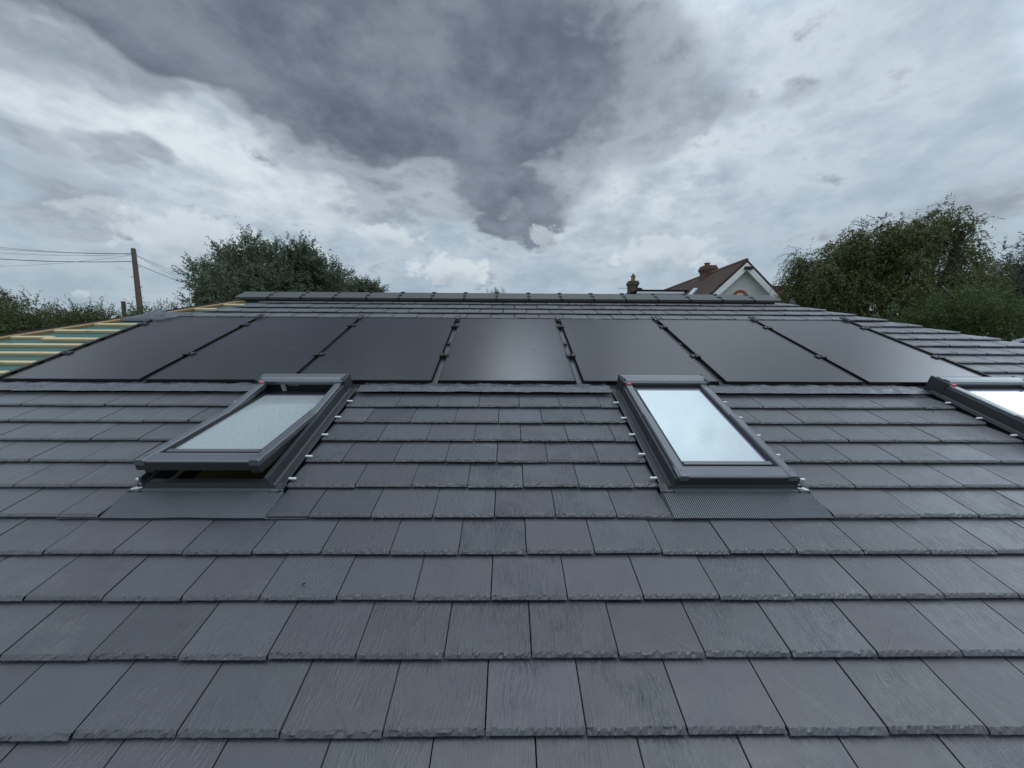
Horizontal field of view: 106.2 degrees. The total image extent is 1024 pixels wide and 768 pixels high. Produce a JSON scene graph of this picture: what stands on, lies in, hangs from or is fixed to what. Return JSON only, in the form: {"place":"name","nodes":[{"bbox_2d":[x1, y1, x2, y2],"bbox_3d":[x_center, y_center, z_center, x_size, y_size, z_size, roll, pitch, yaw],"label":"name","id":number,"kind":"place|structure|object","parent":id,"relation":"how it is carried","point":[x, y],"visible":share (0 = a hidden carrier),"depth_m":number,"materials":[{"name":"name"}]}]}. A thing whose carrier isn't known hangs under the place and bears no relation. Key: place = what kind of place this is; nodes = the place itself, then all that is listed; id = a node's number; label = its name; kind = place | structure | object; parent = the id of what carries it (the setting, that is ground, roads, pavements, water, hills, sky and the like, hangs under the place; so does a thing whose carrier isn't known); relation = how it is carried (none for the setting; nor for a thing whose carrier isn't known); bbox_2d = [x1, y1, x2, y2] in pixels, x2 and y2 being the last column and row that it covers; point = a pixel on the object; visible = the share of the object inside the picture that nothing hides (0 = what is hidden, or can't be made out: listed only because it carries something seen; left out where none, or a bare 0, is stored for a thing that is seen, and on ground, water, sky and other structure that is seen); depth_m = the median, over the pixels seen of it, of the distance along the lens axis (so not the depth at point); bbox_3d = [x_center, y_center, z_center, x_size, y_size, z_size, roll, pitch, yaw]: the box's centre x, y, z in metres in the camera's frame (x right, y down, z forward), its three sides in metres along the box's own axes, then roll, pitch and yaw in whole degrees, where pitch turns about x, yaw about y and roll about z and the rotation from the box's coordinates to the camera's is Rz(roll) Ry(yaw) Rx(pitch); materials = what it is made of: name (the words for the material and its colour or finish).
{"place":"outdoors","nodes":[
{"label":"outdoors","id":0,"kind":"place"},
{"bbox_2d":[121,301,126,316],"bbox_3d":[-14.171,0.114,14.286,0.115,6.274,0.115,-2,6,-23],"label":"fence post","id":1,"kind":"object","parent":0,"point":[123,309],"visible":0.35,"depth_m":13.98,"materials":[{"name":"brown wood"}]},
{"bbox_2d":[0,0,1023,336],"label":"sky","id":2,"kind":"structure","parent":0,"point":[439,146],"materials":[{"name":"grey"}]},
{"bbox_2d":[627,258,789,299],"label":"gabled house","id":3,"kind":"structure","parent":0,"point":[743,276],"depth_m":20.13,"materials":[{"name":"tile"}]},
{"label":"ground","id":4,"kind":"structure","parent":0,"visible":0},
{"bbox_2d":[0,286,21,308],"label":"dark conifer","id":5,"kind":"object","parent":4,"relation":"on","point":[3,293],"visible":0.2,"depth_m":26.26,"materials":[{"name":"green plant"}]},
{"bbox_2d":[0,285,79,334],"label":"hedge bush","id":6,"kind":"object","parent":4,"relation":"on","point":[15,320],"visible":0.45,"depth_m":11.49,"materials":[{"name":"green plant"}]},
{"bbox_2d":[6,294,136,332],"bbox_3d":[-14.578,0.273,13.119,3.573,6.569,2.820,-3,6,-30],"label":"hedge bush","id":7,"kind":"object","parent":4,"relation":"on","point":[86,316],"visible":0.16,"depth_m":12.66,"materials":[{"name":"green plant"}]},
{"bbox_2d":[131,248,144,313],"bbox_3d":[-15.249,-1.260,15.990,1.497,8.726,0.266,4,7,37],"label":"utility pole","id":8,"kind":"object","parent":4,"relation":"on","point":[137,286],"visible":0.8,"depth_m":15.94,"materials":[{"name":"brown wood"}]},
{"bbox_2d":[8,249,97,253],"bbox_3d":[-23.107,-6.329,17.001,14.868,1.572,0.013,1,5,8],"label":"overhead cable","id":9,"kind":"object","parent":8,"relation":"attached to","point":[59,252],"visible":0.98,"depth_m":16.51,"materials":[{"name":"black rubber"}]},
{"bbox_2d":[7,253,101,255],"bbox_3d":[-22.261,-5.942,16.503,13.061,0.982,0.010,1,5,5],"label":"overhead cable","id":10,"kind":"object","parent":8,"relation":"attached to","point":[69,255],"visible":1,"depth_m":16.22,"materials":[{"name":"black rubber"}]},
{"bbox_2d":[1,247,130,253],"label":"overhead cable","id":11,"kind":"object","parent":8,"relation":"attached to","point":[76,252],"visible":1,"depth_m":16.22,"materials":[{"name":"black rubber"}]},
{"bbox_2d":[4,259,131,261],"bbox_3d":[-19.712,-5.002,15.008,8.205,0.299,0.023,-1,5,-14],"label":"overhead cable","id":12,"kind":"object","parent":8,"relation":"attached to","point":[62,261],"visible":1,"depth_m":15.38,"materials":[{"name":"black rubber"}]},
{"bbox_2d":[120,290,199,316],"bbox_3d":[-11.553,0.284,12.658,2.866,6.684,1.790,0,5,-1],"label":"hedge bush","id":13,"kind":"object","parent":4,"relation":"on","point":[134,311],"visible":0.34,"depth_m":12.32,"materials":[{"name":"green plant"}]},
{"bbox_2d":[171,222,358,306],"bbox_3d":[-9.513,-1.486,15.295,5.789,9.744,5.558,5,7,42],"label":"willow tree","id":14,"kind":"object","parent":4,"relation":"on","point":[300,267],"visible":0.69,"depth_m":14.27,"materials":[{"name":"green plant"}]},
{"bbox_2d":[330,263,389,291],"bbox_3d":[-7.191,-1.080,17.345,3.729,8.589,2.424,0,5,-1],"label":"willow shrub","id":15,"kind":"object","parent":4,"relation":"on","point":[365,285],"visible":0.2,"depth_m":16.73,"materials":[{"name":"green plant"}]},
{"bbox_2d":[0,291,1023,767],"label":"slate roof house","id":16,"kind":"structure","parent":4,"relation":"on","point":[660,571],"depth_m":1.66,"materials":[{"name":"stone"}]},
{"bbox_2d":[0,314,165,381],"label":"mounting rail","id":17,"kind":"object","parent":16,"relation":"attached to","point":[35,363],"visible":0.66,"depth_m":3.62,"materials":[{"name":"metal"}]},
{"bbox_2d":[3,316,254,382],"bbox_3d":[-3.612,-0.419,3.915,1.098,0.038,1.718,0,27,-1],"label":"solar panel","id":18,"kind":"object","parent":16,"relation":"on","point":[140,353],"visible":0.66,"depth_m":3.64,"materials":[{"name":"black glass"}]},
{"bbox_2d":[140,314,264,382],"bbox_3d":[-3.037,-0.439,3.942,0.090,0.062,1.800,0,27,-1],"label":"mounting rail","id":19,"kind":"object","parent":16,"relation":"attached to","point":[257,317],"visible":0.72,"depth_m":4.10,"materials":[{"name":"metal"}]},
{"bbox_2d":[56,373,356,519],"bbox_3d":[-1.600,0.509,2.551,1.200,0.786,1.372,0,27,-1],"label":"roof window","id":20,"kind":"structure","parent":16,"relation":"in","point":[238,462],"depth_m":2.12,"materials":[{"name":"grey metal"}]},
{"bbox_2d":[146,316,357,382],"bbox_3d":[-2.427,-0.414,3.928,1.166,0.038,1.718,0,27,-1],"label":"solar panel","id":21,"kind":"object","parent":16,"relation":"on","point":[252,352],"visible":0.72,"depth_m":3.69,"materials":[{"name":"black glass"}]},
{"bbox_2d":[299,314,363,373],"bbox_3d":[-1.824,-0.434,3.956,0.090,0.062,1.800,0,27,-1],"label":"mounting rail","id":22,"kind":"object","parent":16,"relation":"attached to","point":[359,317],"visible":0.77,"depth_m":3.92,"materials":[{"name":"metal"}]},
{"bbox_2d":[300,317,455,383],"bbox_3d":[-1.240,-0.410,3.941,1.128,0.038,1.718,0,27,-1],"label":"solar panel","id":23,"kind":"object","parent":16,"relation":"on","point":[387,350],"visible":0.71,"depth_m":3.71,"materials":[{"name":"black glass"}]},
{"bbox_2d":[432,315,460,382],"bbox_3d":[-0.646,-0.429,3.969,0.090,0.062,1.800,0,27,-1],"label":"mounting rail","id":24,"kind":"object","parent":16,"relation":"attached to","point":[445,354],"visible":0.92,"depth_m":3.79,"materials":[{"name":"metal"}]},
{"bbox_2d":[438,317,575,384],"bbox_3d":[-0.046,-0.405,3.954,1.140,0.038,1.718,0,27,-1],"label":"solar panel","id":25,"kind":"object","parent":16,"relation":"on","point":[505,351],"visible":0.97,"depth_m":3.68,"materials":[{"name":"black glass"}]},
{"bbox_2d":[555,315,581,383],"bbox_3d":[0.556,-0.424,3.982,0.090,0.062,1.800,0,27,-1],"label":"mounting rail","id":26,"kind":"object","parent":16,"relation":"attached to","point":[569,355],"visible":0.96,"depth_m":3.79,"materials":[{"name":"metal"}]},
{"bbox_2d":[560,318,718,384],"bbox_3d":[1.153,-0.400,3.967,1.130,0.038,1.718,0,27,-1],"label":"solar panel","id":27,"kind":"object","parent":16,"relation":"on","point":[606,351],"visible":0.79,"depth_m":3.78,"materials":[{"name":"black glass"}]},
{"bbox_2d":[651,316,724,384],"bbox_3d":[1.749,-0.419,3.995,0.090,0.062,1.800,0,27,-1],"label":"mounting rail","id":28,"kind":"object","parent":16,"relation":"attached to","point":[694,356],"visible":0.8,"depth_m":3.81,"materials":[{"name":"metal"}]},
{"bbox_2d":[611,374,873,519],"bbox_3d":[1.177,0.549,2.596,1.200,0.721,1.372,0,27,-1],"label":"roof window","id":29,"kind":"structure","parent":16,"relation":"in","point":[705,461],"depth_m":2.18,"materials":[{"name":"grey metal"}]},
{"bbox_2d":[658,319,862,385],"bbox_3d":[2.356,-0.395,3.980,1.152,0.038,1.718,0,27,-1],"label":"solar panel","id":30,"kind":"object","parent":16,"relation":"on","point":[740,352],"visible":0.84,"depth_m":3.71,"materials":[{"name":"black glass"}]},
{"bbox_2d":[748,317,868,385],"bbox_3d":[2.957,-0.415,4.008,0.090,0.062,1.800,0,27,-1],"label":"mounting rail","id":31,"kind":"object","parent":16,"relation":"attached to","point":[770,327],"visible":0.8,"depth_m":4.42,"materials":[{"name":"metal"}]},
{"bbox_2d":[758,319,982,385],"bbox_3d":[3.528,-0.390,3.993,1.090,0.038,1.718,0,27,-1],"label":"solar panel","id":32,"kind":"object","parent":16,"relation":"on","point":[869,358],"visible":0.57,"depth_m":3.78,"materials":[{"name":"black glass"}]},
{"bbox_2d":[840,317,991,376],"bbox_3d":[4.098,-0.403,4.024,0.090,0.077,1.800,0,27,-1],"label":"mounting rail","id":33,"kind":"object","parent":16,"relation":"attached to","point":[921,350],"visible":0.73,"depth_m":3.88,"materials":[{"name":"metal"}]},
{"bbox_2d":[924,376,1023,442],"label":"roof window","id":34,"kind":"structure","parent":16,"relation":"in","point":[998,402],"depth_m":2.86,"materials":[{"name":"grey metal"}]},
{"bbox_2d":[1011,338,1023,342],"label":"plastic tub","id":35,"kind":"object","parent":16,"relation":"on","point":[1021,340],"visible":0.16,"depth_m":7.52,"materials":[{"name":"plastic"}]},
{"bbox_2d":[622,274,642,293],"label":"house","id":36,"kind":"structure","parent":4,"relation":"on","point":[632,285],"depth_m":30.04,"materials":[{"name":"brick"}]},
{"bbox_2d":[769,237,838,308],"bbox_3d":[13.259,-1.478,17.212,3.720,9.612,2.553,0,5,-1],"label":"birch tree","id":37,"kind":"object","parent":4,"relation":"on","point":[797,277],"visible":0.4,"depth_m":16.79,"materials":[{"name":"green plant"}]},
{"bbox_2d":[796,193,1023,323],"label":"weeping birch","id":38,"kind":"object","parent":4,"relation":"on","point":[878,274],"visible":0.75,"depth_m":14.92,"materials":[{"name":"green plant"}]},
{"bbox_2d":[869,274,1023,341],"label":"green shrub","id":39,"kind":"object","parent":4,"relation":"on","point":[982,313],"visible":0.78,"depth_m":11.12,"materials":[{"name":"green plant"}]},
{"bbox_2d":[965,232,1023,340],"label":"dark tree","id":40,"kind":"object","parent":4,"relation":"on","point":[1019,272],"visible":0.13,"depth_m":17.73,"materials":[{"name":"green plant"}]}
]}

